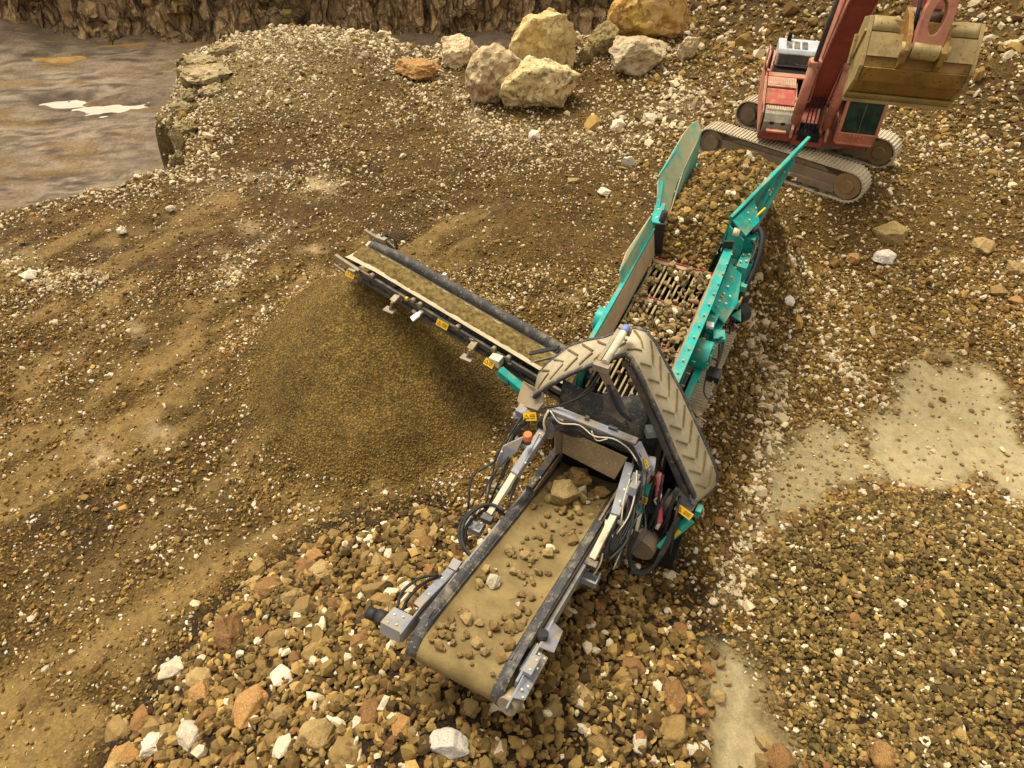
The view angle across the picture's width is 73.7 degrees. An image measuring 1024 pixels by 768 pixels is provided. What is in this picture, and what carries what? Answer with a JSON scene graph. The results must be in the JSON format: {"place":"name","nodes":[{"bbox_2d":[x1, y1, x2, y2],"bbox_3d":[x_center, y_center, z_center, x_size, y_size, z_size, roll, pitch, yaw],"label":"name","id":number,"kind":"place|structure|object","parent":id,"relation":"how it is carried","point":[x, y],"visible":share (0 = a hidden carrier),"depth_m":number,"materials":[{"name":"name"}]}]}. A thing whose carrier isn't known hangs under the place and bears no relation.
{"place":"outdoors","nodes":[
{"label":"outdoors","id":0,"kind":"place"},
{"bbox_2d":[0,0,619,44],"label":"rock face","id":1,"kind":"object","parent":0,"point":[186,21],"visible":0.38,"depth_m":41.49},
{"bbox_2d":[0,0,1023,767],"bbox_3d":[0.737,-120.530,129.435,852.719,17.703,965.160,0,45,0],"label":"ground","id":2,"kind":"structure","parent":0,"point":[48,152],"depth_m":13.50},
{"bbox_2d":[18,269,37,279],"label":"rock","id":3,"kind":"object","parent":2,"relation":"on","point":[30,274],"visible":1,"depth_m":15.69,"materials":[{"name":"white stone"}]},
{"bbox_2d":[32,56,86,62],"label":"puddle","id":4,"kind":"object","parent":2,"relation":"on","point":[61,59],"visible":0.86,"depth_m":39.35,"materials":[{"name":"liquid"}]},
{"bbox_2d":[40,100,85,108],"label":"puddle","id":5,"kind":"object","parent":2,"relation":"on","point":[62,104],"visible":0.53,"depth_m":35.50,"materials":[{"name":"liquid"}]},
{"bbox_2d":[67,102,148,117],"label":"puddle","id":6,"kind":"object","parent":2,"relation":"on","point":[104,109],"visible":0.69,"depth_m":34.77,"materials":[{"name":"liquid"}]},
{"bbox_2d":[105,714,129,742],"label":"rock","id":7,"kind":"object","parent":2,"relation":"on","point":[120,731],"visible":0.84,"depth_m":8.87,"materials":[{"name":"brown stone"}]},
{"bbox_2d":[107,741,139,764],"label":"rock","id":8,"kind":"object","parent":2,"relation":"on","point":[126,753],"visible":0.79,"depth_m":8.54,"materials":[{"name":"orange stone"}]},
{"bbox_2d":[90,42,175,47],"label":"puddle","id":9,"kind":"object","parent":2,"relation":"on","point":[143,44],"visible":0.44,"depth_m":41.19,"materials":[{"name":"liquid"}]},
{"bbox_2d":[129,704,149,731],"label":"rock","id":10,"kind":"object","parent":2,"relation":"on","point":[140,715],"visible":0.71,"depth_m":8.90,"materials":[{"name":"orange stone"}]},
{"bbox_2d":[139,732,159,758],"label":"rock","id":11,"kind":"object","parent":2,"relation":"on","point":[149,741],"visible":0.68,"depth_m":8.53,"materials":[{"name":"white stone"}]},
{"bbox_2d":[141,716,161,738],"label":"rock","id":12,"kind":"object","parent":2,"relation":"on","point":[152,724],"visible":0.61,"depth_m":8.71,"materials":[{"name":"brown stone"}]},
{"bbox_2d":[157,656,184,679],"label":"rock","id":13,"kind":"object","parent":2,"relation":"on","point":[172,667],"visible":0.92,"depth_m":9.31,"materials":[{"name":"white stone"}]},
{"bbox_2d":[168,127,184,149],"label":"rock outcrop","id":14,"kind":"object","parent":2,"relation":"on","point":[175,136],"visible":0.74,"depth_m":20.20,"materials":[{"name":"stone"}]},
{"bbox_2d":[169,151,185,166],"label":"rock outcrop","id":15,"kind":"object","parent":2,"relation":"on","point":[176,158],"visible":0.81,"depth_m":19.49,"materials":[{"name":"stone"}]},
{"bbox_2d":[168,98,192,116],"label":"rock outcrop","id":16,"kind":"object","parent":2,"relation":"on","point":[176,106],"visible":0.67,"depth_m":21.52,"materials":[{"name":"stone"}]},
{"bbox_2d":[174,121,197,135],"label":"rock outcrop","id":17,"kind":"object","parent":2,"relation":"on","point":[185,127],"visible":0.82,"depth_m":20.70,"materials":[{"name":"stone"}]},
{"bbox_2d":[176,720,199,752],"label":"rock","id":18,"kind":"object","parent":2,"relation":"on","point":[187,733],"visible":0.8,"depth_m":8.29,"materials":[{"name":"white stone"}]},
{"bbox_2d":[177,88,200,101],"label":"rock outcrop","id":19,"kind":"object","parent":2,"relation":"on","point":[188,95],"visible":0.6,"depth_m":22.09,"materials":[{"name":"stone"}]},
{"bbox_2d":[185,667,210,686],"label":"rock","id":20,"kind":"object","parent":2,"relation":"on","point":[195,675],"visible":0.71,"depth_m":8.99,"materials":[{"name":"beige stone"}]},
{"bbox_2d":[188,678,210,706],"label":"rock","id":21,"kind":"object","parent":2,"relation":"on","point":[199,690],"visible":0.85,"depth_m":8.75,"materials":[{"name":"orange stone"}]},
{"bbox_2d":[183,53,217,65],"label":"rock outcrop","id":22,"kind":"object","parent":2,"relation":"on","point":[198,59],"visible":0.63,"depth_m":23.55,"materials":[{"name":"stone"}]},
{"bbox_2d":[194,706,215,728],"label":"rock","id":23,"kind":"object","parent":2,"relation":"on","point":[203,717],"visible":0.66,"depth_m":8.44,"materials":[{"name":"orange stone"}]},
{"bbox_2d":[179,62,232,85],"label":"rock outcrop","id":24,"kind":"object","parent":2,"relation":"on","point":[204,75],"visible":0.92,"depth_m":22.70,"materials":[{"name":"stone"}]},
{"bbox_2d":[198,82,223,96],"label":"rock outcrop","id":25,"kind":"object","parent":2,"relation":"on","point":[211,89],"visible":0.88,"depth_m":22.19,"materials":[{"name":"stone"}]},
{"bbox_2d":[209,42,242,56],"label":"rock outcrop","id":26,"kind":"object","parent":2,"relation":"on","point":[227,49],"visible":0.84,"depth_m":24.40,"materials":[{"name":"stone"}]},
{"bbox_2d":[213,615,242,651],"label":"rock","id":27,"kind":"object","parent":2,"relation":"on","point":[225,633],"visible":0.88,"depth_m":9.34,"materials":[{"name":"orange stone"}]},
{"bbox_2d":[231,684,267,729],"bbox_3d":[-3.231,3.976,8.397,0.422,0.331,0.554,2,45,2],"label":"rock","id":28,"kind":"object","parent":2,"relation":"on","point":[247,703],"visible":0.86,"depth_m":8.31,"materials":[{"name":"orange stone"}]},
{"bbox_2d":[244,757,258,767],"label":"rock","id":29,"kind":"object","parent":2,"relation":"on","point":[252,763],"visible":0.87,"depth_m":7.75,"materials":[{"name":"brown stone"}]},
{"bbox_2d":[248,556,266,575],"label":"rock","id":30,"kind":"object","parent":2,"relation":"on","point":[257,565],"visible":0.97,"depth_m":10.53,"materials":[{"name":"brown stone"}]},
{"bbox_2d":[254,659,267,672],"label":"rock","id":31,"kind":"object","parent":2,"relation":"on","point":[261,665],"visible":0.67,"depth_m":8.83,"materials":[{"name":"brown stone"}]},
{"bbox_2d":[254,575,282,596],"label":"rock","id":32,"kind":"object","parent":2,"relation":"on","point":[265,584],"visible":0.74,"depth_m":10.04,"materials":[{"name":"orange stone"}]},
{"bbox_2d":[262,731,275,748],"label":"rock","id":33,"kind":"object","parent":2,"relation":"on","point":[269,738],"visible":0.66,"depth_m":7.92,"materials":[{"name":"brown stone"}]},
{"bbox_2d":[265,628,285,645],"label":"rock","id":34,"kind":"object","parent":2,"relation":"on","point":[275,636],"visible":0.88,"depth_m":9.10,"materials":[{"name":"brown stone"}]},
{"bbox_2d":[268,704,285,721],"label":"rock","id":35,"kind":"object","parent":2,"relation":"on","point":[275,713],"visible":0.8,"depth_m":8.13,"materials":[{"name":"beige stone"}]},
{"bbox_2d":[270,664,292,686],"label":"rock","id":36,"kind":"object","parent":2,"relation":"on","point":[279,673],"visible":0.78,"depth_m":8.54,"materials":[{"name":"white stone"}]},
{"bbox_2d":[272,733,290,758],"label":"rock","id":37,"kind":"object","parent":2,"relation":"on","point":[282,743],"visible":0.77,"depth_m":7.78,"materials":[{"name":"white stone"}]},
{"bbox_2d":[282,588,300,606],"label":"rock","id":38,"kind":"object","parent":2,"relation":"on","point":[290,597],"visible":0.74,"depth_m":9.68,"materials":[{"name":"beige stone"}]},
{"bbox_2d":[288,650,300,661],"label":"rock","id":39,"kind":"object","parent":2,"relation":"on","point":[293,655],"visible":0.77,"depth_m":8.76,"materials":[{"name":"orange stone"}]},
{"bbox_2d":[290,595,313,618],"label":"rock","id":40,"kind":"object","parent":2,"relation":"on","point":[303,603],"visible":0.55,"depth_m":9.46,"materials":[{"name":"brown stone"}]},
{"bbox_2d":[294,561,315,581],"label":"rock","id":41,"kind":"object","parent":2,"relation":"on","point":[302,566],"visible":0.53,"depth_m":10.12,"materials":[{"name":"orange stone"}]},
{"bbox_2d":[301,642,322,661],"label":"rock","id":42,"kind":"object","parent":2,"relation":"on","point":[308,651],"visible":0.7,"depth_m":8.70,"materials":[{"name":"brown stone"}]},
{"bbox_2d":[295,717,335,751],"bbox_3d":[-2.186,3.946,7.698,0.519,0.306,0.361,1,45,1],"label":"rock","id":43,"kind":"object","parent":2,"relation":"on","point":[315,732],"visible":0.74,"depth_m":7.61,"materials":[{"name":"beige stone"}]},
{"bbox_2d":[307,546,324,560],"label":"rock","id":44,"kind":"object","parent":2,"relation":"on","point":[314,553],"visible":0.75,"depth_m":10.42,"materials":[{"name":"orange stone"}]},
{"bbox_2d":[310,624,323,642],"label":"rock","id":45,"kind":"object","parent":2,"relation":"on","point":[317,632],"visible":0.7,"depth_m":8.91,"materials":[{"name":"brown stone"}]},
{"bbox_2d":[307,559,328,578],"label":"rock","id":46,"kind":"object","parent":2,"relation":"on","point":[319,565],"visible":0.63,"depth_m":10.01,"materials":[{"name":"beige stone"}]},
{"bbox_2d":[327,597,339,609],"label":"rock","id":47,"kind":"object","parent":2,"relation":"on","point":[331,601],"visible":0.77,"depth_m":9.26,"materials":[{"name":"orange stone"}]},
{"bbox_2d":[328,735,361,767],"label":"rock","id":48,"kind":"object","parent":2,"relation":"on","point":[341,754],"visible":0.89,"depth_m":7.35,"materials":[{"name":"brown stone"}]},
{"bbox_2d":[350,633,368,646],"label":"rock","id":49,"kind":"object","parent":2,"relation":"on","point":[356,639],"visible":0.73,"depth_m":8.65,"materials":[{"name":"orange stone"}]},
{"bbox_2d":[360,697,378,730],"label":"rock","id":50,"kind":"object","parent":2,"relation":"on","point":[368,711],"visible":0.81,"depth_m":7.63,"materials":[{"name":"orange stone"}]},
{"bbox_2d":[361,580,386,595],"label":"rock","id":51,"kind":"object","parent":2,"relation":"on","point":[372,588],"visible":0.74,"depth_m":9.36,"materials":[{"name":"brown stone"}]},
{"bbox_2d":[370,552,383,565],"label":"rock","id":52,"kind":"object","parent":2,"relation":"on","point":[376,559],"visible":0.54,"depth_m":10.02,"materials":[{"name":"beige stone"}]},
{"bbox_2d":[369,592,393,605],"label":"rock","id":53,"kind":"object","parent":2,"relation":"on","point":[378,598],"visible":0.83,"depth_m":9.17,"materials":[{"name":"brown stone"}]},
{"bbox_2d":[392,552,408,569],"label":"rock","id":54,"kind":"object","parent":2,"relation":"on","point":[400,558],"visible":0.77,"depth_m":9.94,"materials":[{"name":"brown stone"}]},
{"bbox_2d":[391,712,411,740],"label":"rock","id":55,"kind":"object","parent":2,"relation":"on","point":[403,723],"visible":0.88,"depth_m":7.42,"materials":[{"name":"orange stone"}]},
{"bbox_2d":[394,58,438,80],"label":"boulder","id":56,"kind":"object","parent":2,"relation":"on","point":[420,69],"visible":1,"depth_m":23.70,"materials":[{"name":"orange stone"}]},
{"bbox_2d":[408,529,427,538],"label":"rock","id":57,"kind":"object","parent":2,"relation":"on","point":[416,533],"visible":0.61,"depth_m":10.55,"materials":[{"name":"brown stone"}]},
{"bbox_2d":[417,536,434,550],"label":"rock","id":58,"kind":"object","parent":2,"relation":"on","point":[425,541],"visible":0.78,"depth_m":10.37,"materials":[{"name":"orange stone"}]},
{"bbox_2d":[429,727,469,759],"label":"rock","id":59,"kind":"object","parent":2,"relation":"on","point":[450,743],"visible":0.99,"depth_m":7.23,"materials":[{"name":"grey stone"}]},
{"bbox_2d":[441,33,478,68],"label":"boulder","id":60,"kind":"object","parent":2,"relation":"on","point":[459,50],"visible":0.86,"depth_m":24.46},
{"bbox_2d":[460,698,478,716],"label":"rock","id":61,"kind":"object","parent":2,"relation":"on","point":[469,706],"visible":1,"depth_m":7.69,"materials":[{"name":"beige stone"}]},
{"bbox_2d":[465,42,521,104],"bbox_3d":[-0.593,-10.277,22.479,1.858,1.889,2.439,20,48,19],"label":"boulder","id":62,"kind":"object","parent":2,"relation":"on","point":[491,67],"visible":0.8,"depth_m":21.79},
{"bbox_2d":[488,738,506,761],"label":"rock","id":63,"kind":"object","parent":2,"relation":"on","point":[501,756],"visible":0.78,"depth_m":7.44,"materials":[{"name":"brown stone"}]},
{"bbox_2d":[0,0,1023,767],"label":"gravel","id":64,"kind":"structure","parent":2,"relation":"on","point":[994,518],"depth_m":11.22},
{"bbox_2d":[499,55,580,107],"bbox_3d":[0.825,-9.672,22.327,2.689,1.961,1.974,-8,46,-8],"label":"boulder","id":65,"kind":"object","parent":2,"relation":"on","point":[530,81],"visible":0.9,"depth_m":21.64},
{"bbox_2d":[508,7,577,69],"bbox_3d":[1.013,-11.456,23.559,2.388,2.702,1.860,-33,53,-28],"label":"boulder","id":66,"kind":"object","parent":2,"relation":"on","point":[549,32],"visible":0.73,"depth_m":22.70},
{"bbox_2d":[544,698,562,717],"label":"rock","id":67,"kind":"object","parent":2,"relation":"on","point":[554,706],"visible":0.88,"depth_m":8.01,"materials":[{"name":"beige stone"}]},
{"bbox_2d":[333,120,810,715],"bbox_3d":[-0.015,-0.556,10.950,7.296,4.295,10.102,20,48,19],"label":"screening plant","id":68,"kind":"object","parent":2,"relation":"on","point":[607,432],"visible":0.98,"depth_m":9.36,"materials":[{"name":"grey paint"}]},
{"bbox_2d":[353,245,575,382],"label":"sand","id":69,"kind":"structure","parent":68,"relation":"on","point":[516,341],"depth_m":11.70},
{"bbox_2d":[459,612,472,625],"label":"stone","id":70,"kind":"object","parent":68,"relation":"on","point":[466,618],"visible":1,"depth_m":7.48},
{"bbox_2d":[471,636,482,648],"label":"stone","id":71,"kind":"object","parent":68,"relation":"on","point":[476,642],"visible":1,"depth_m":7.22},
{"bbox_2d":[486,573,500,589],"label":"rock","id":72,"kind":"object","parent":68,"relation":"on","point":[493,581],"visible":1,"depth_m":8.03,"materials":[{"name":"white stone"}]},
{"bbox_2d":[496,650,506,663],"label":"stone","id":73,"kind":"object","parent":68,"relation":"on","point":[501,657],"visible":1,"depth_m":7.09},
{"bbox_2d":[503,636,515,651],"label":"stone","id":74,"kind":"object","parent":68,"relation":"on","point":[509,643],"visible":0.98,"depth_m":7.24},
{"bbox_2d":[503,619,516,632],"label":"stone","id":75,"kind":"object","parent":68,"relation":"on","point":[510,624],"visible":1,"depth_m":7.48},
{"bbox_2d":[551,479,579,506],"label":"rock","id":76,"kind":"object","parent":68,"relation":"on","point":[565,491],"visible":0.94,"depth_m":9.61,"materials":[{"name":"beige stone"}]},
{"bbox_2d":[568,466,591,486],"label":"rock","id":77,"kind":"object","parent":68,"relation":"on","point":[579,476],"visible":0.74,"depth_m":9.99,"materials":[{"name":"brown stone"}]},
{"bbox_2d":[593,486,610,498],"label":"rock","id":78,"kind":"object","parent":68,"relation":"on","point":[603,492],"visible":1,"depth_m":9.93,"materials":[{"name":"brown stone"}]},
{"bbox_2d":[616,260,711,395],"bbox_3d":[2.207,-0.933,10.417,1.068,0.456,2.886,21,49,20],"label":"crushed stone","id":79,"kind":"object","parent":68,"relation":"on","point":[671,327],"visible":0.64,"depth_m":10.51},
{"bbox_2d":[653,148,796,272],"bbox_3d":[3.983,-3.370,12.238,1.773,1.271,4.083,20,48,19],"label":"crushed stone","id":80,"kind":"object","parent":68,"relation":"in","point":[718,189],"visible":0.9,"depth_m":11.54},
{"bbox_2d":[574,680,593,706],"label":"rock","id":81,"kind":"object","parent":2,"relation":"on","point":[583,690],"visible":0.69,"depth_m":8.30,"materials":[{"name":"beige stone"}]},
{"bbox_2d":[578,43,594,63],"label":"boulder","id":82,"kind":"object","parent":2,"relation":"on","point":[586,53],"visible":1,"depth_m":23.72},
{"bbox_2d":[587,733,616,761],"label":"rock","id":83,"kind":"object","parent":2,"relation":"on","point":[603,743],"visible":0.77,"depth_m":7.86,"materials":[{"name":"brown stone"}]},
{"bbox_2d":[588,20,619,56],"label":"boulder","id":84,"kind":"object","parent":2,"relation":"on","point":[601,38],"visible":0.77,"depth_m":23.57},
{"bbox_2d":[610,118,625,131],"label":"rock","id":85,"kind":"object","parent":2,"relation":"on","point":[619,123],"visible":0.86,"depth_m":21.02,"materials":[{"name":"white stone"}]},
{"bbox_2d":[622,156,636,165],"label":"rock","id":86,"kind":"object","parent":2,"relation":"on","point":[630,161],"visible":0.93,"depth_m":19.62,"materials":[{"name":"grey stone"}]},
{"bbox_2d":[622,657,645,675],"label":"rock","id":87,"kind":"object","parent":2,"relation":"on","point":[631,662],"visible":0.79,"depth_m":8.95,"materials":[{"name":"orange stone"}]},
{"bbox_2d":[627,584,643,596],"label":"rock","id":88,"kind":"object","parent":2,"relation":"on","point":[637,590],"visible":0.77,"depth_m":10.11,"materials":[{"name":"brown stone"}]},
{"bbox_2d":[608,35,667,76],"bbox_3d":[4.259,-11.212,23.094,2.074,1.210,1.699,-8,46,-8],"label":"boulder","id":89,"kind":"object","parent":2,"relation":"on","point":[638,55],"visible":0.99,"depth_m":22.61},
{"bbox_2d":[632,734,646,754],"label":"rock","id":90,"kind":"object","parent":2,"relation":"on","point":[637,743],"visible":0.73,"depth_m":8.09,"materials":[{"name":"white stone"}]},
{"bbox_2d":[607,0,688,38],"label":"boulder","id":91,"kind":"object","parent":2,"relation":"on","point":[666,19],"visible":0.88,"depth_m":24.27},
{"bbox_2d":[657,714,687,750],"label":"rock","id":92,"kind":"object","parent":2,"relation":"on","point":[672,729],"visible":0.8,"depth_m":8.30,"materials":[{"name":"brown stone"}]},
{"bbox_2d":[663,679,687,713],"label":"rock","id":93,"kind":"object","parent":2,"relation":"on","point":[676,696],"visible":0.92,"depth_m":8.67,"materials":[{"name":"orange stone"}]},
{"bbox_2d":[677,36,699,60],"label":"boulder","id":94,"kind":"object","parent":2,"relation":"on","point":[688,47],"visible":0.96,"depth_m":23.45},
{"bbox_2d":[696,678,710,697],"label":"rock","id":95,"kind":"object","parent":2,"relation":"on","point":[703,686],"visible":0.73,"depth_m":8.94,"materials":[{"name":"brown stone"}]},
{"bbox_2d":[702,662,715,677],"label":"rock","id":96,"kind":"object","parent":2,"relation":"on","point":[709,670],"visible":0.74,"depth_m":9.24,"materials":[{"name":"orange stone"}]},
{"bbox_2d":[712,689,725,702],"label":"rock","id":97,"kind":"object","parent":2,"relation":"on","point":[718,696],"visible":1,"depth_m":9.11,"materials":[{"name":"beige stone"}]},
{"bbox_2d":[755,753,768,767],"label":"rock","id":98,"kind":"object","parent":2,"relation":"on","point":[761,760],"visible":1,"depth_m":8.66,"materials":[{"name":"brown stone"}]},
{"bbox_2d":[755,733,773,751],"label":"rock","id":99,"kind":"object","parent":2,"relation":"on","point":[764,742],"visible":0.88,"depth_m":8.80,"materials":[{"name":"beige stone"}]},
{"bbox_2d":[764,742,792,767],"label":"rock","id":100,"kind":"object","parent":2,"relation":"on","point":[777,755],"visible":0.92,"depth_m":8.64,"materials":[{"name":"orange stone"}]},
{"bbox_2d":[699,0,987,203],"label":"excavator","id":101,"kind":"object","parent":2,"relation":"on","point":[848,79],"visible":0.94,"depth_m":15.64,"materials":[{"name":"metal"}]},
{"bbox_2d":[845,253,860,264],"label":"rock","id":102,"kind":"object","parent":2,"relation":"on","point":[853,258],"visible":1,"depth_m":15.95,"materials":[{"name":"orange stone"}]},
{"bbox_2d":[869,738,896,767],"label":"rock","id":103,"kind":"object","parent":2,"relation":"on","point":[883,754],"visible":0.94,"depth_m":8.11,"materials":[{"name":"orange stone"}]},
{"bbox_2d":[873,249,896,264],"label":"rock","id":104,"kind":"object","parent":2,"relation":"on","point":[885,256],"visible":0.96,"depth_m":15.80,"materials":[{"name":"white stone"}]},
{"bbox_2d":[872,221,908,245],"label":"rock","id":105,"kind":"object","parent":2,"relation":"on","point":[892,232],"visible":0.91,"depth_m":16.08,"materials":[{"name":"beige stone"}]},
{"bbox_2d":[971,237,995,253],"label":"rock","id":106,"kind":"object","parent":2,"relation":"on","point":[982,245],"visible":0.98,"depth_m":15.63,"materials":[{"name":"beige stone"}]},
{"bbox_2d":[989,284,1007,296],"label":"rock","id":107,"kind":"object","parent":2,"relation":"on","point":[998,290],"visible":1,"depth_m":14.86,"materials":[{"name":"brown stone"}]},
{"bbox_2d":[1005,260,1022,275],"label":"rock","id":108,"kind":"object","parent":2,"relation":"on","point":[1014,267],"visible":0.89,"depth_m":15.18,"materials":[{"name":"beige stone"}]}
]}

